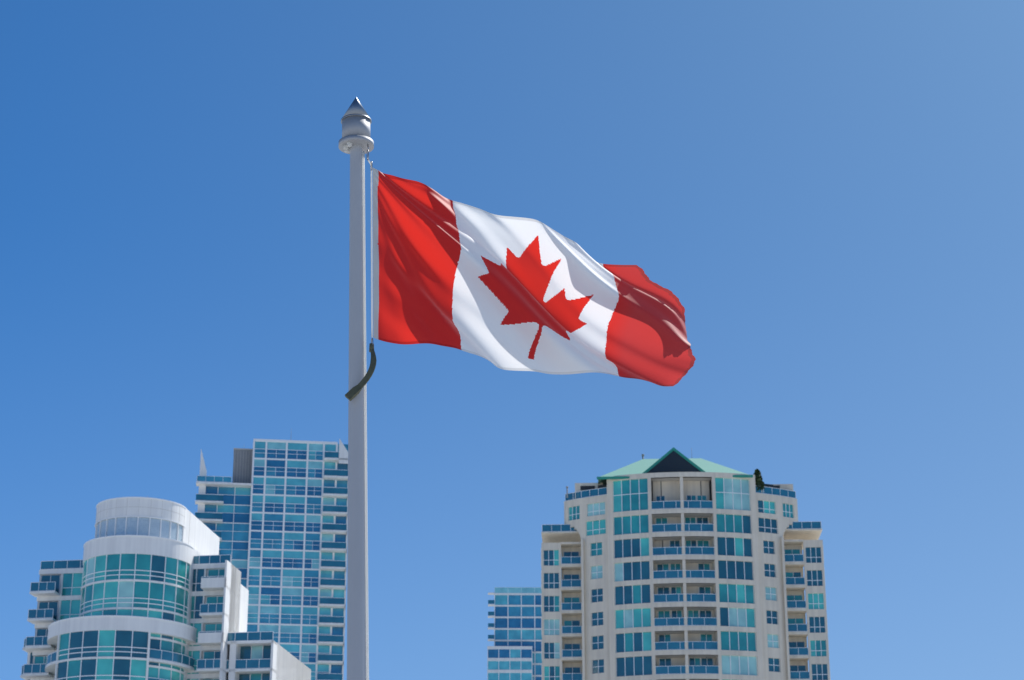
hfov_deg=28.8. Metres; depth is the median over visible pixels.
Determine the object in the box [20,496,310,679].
white stepped tower
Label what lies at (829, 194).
sky
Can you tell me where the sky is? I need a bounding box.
[0,0,1023,679]
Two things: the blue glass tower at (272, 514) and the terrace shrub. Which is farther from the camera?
the blue glass tower at (272, 514)
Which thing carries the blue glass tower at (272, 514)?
on the ground
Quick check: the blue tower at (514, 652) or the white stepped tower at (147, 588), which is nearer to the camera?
the white stepped tower at (147, 588)
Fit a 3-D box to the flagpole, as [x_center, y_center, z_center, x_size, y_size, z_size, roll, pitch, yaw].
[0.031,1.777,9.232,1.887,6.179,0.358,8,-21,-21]
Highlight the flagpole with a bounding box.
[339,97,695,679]
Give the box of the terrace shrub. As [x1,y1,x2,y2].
[754,469,764,489]
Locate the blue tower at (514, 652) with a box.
[487,587,561,679]
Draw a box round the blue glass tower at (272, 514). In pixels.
[195,438,347,679]

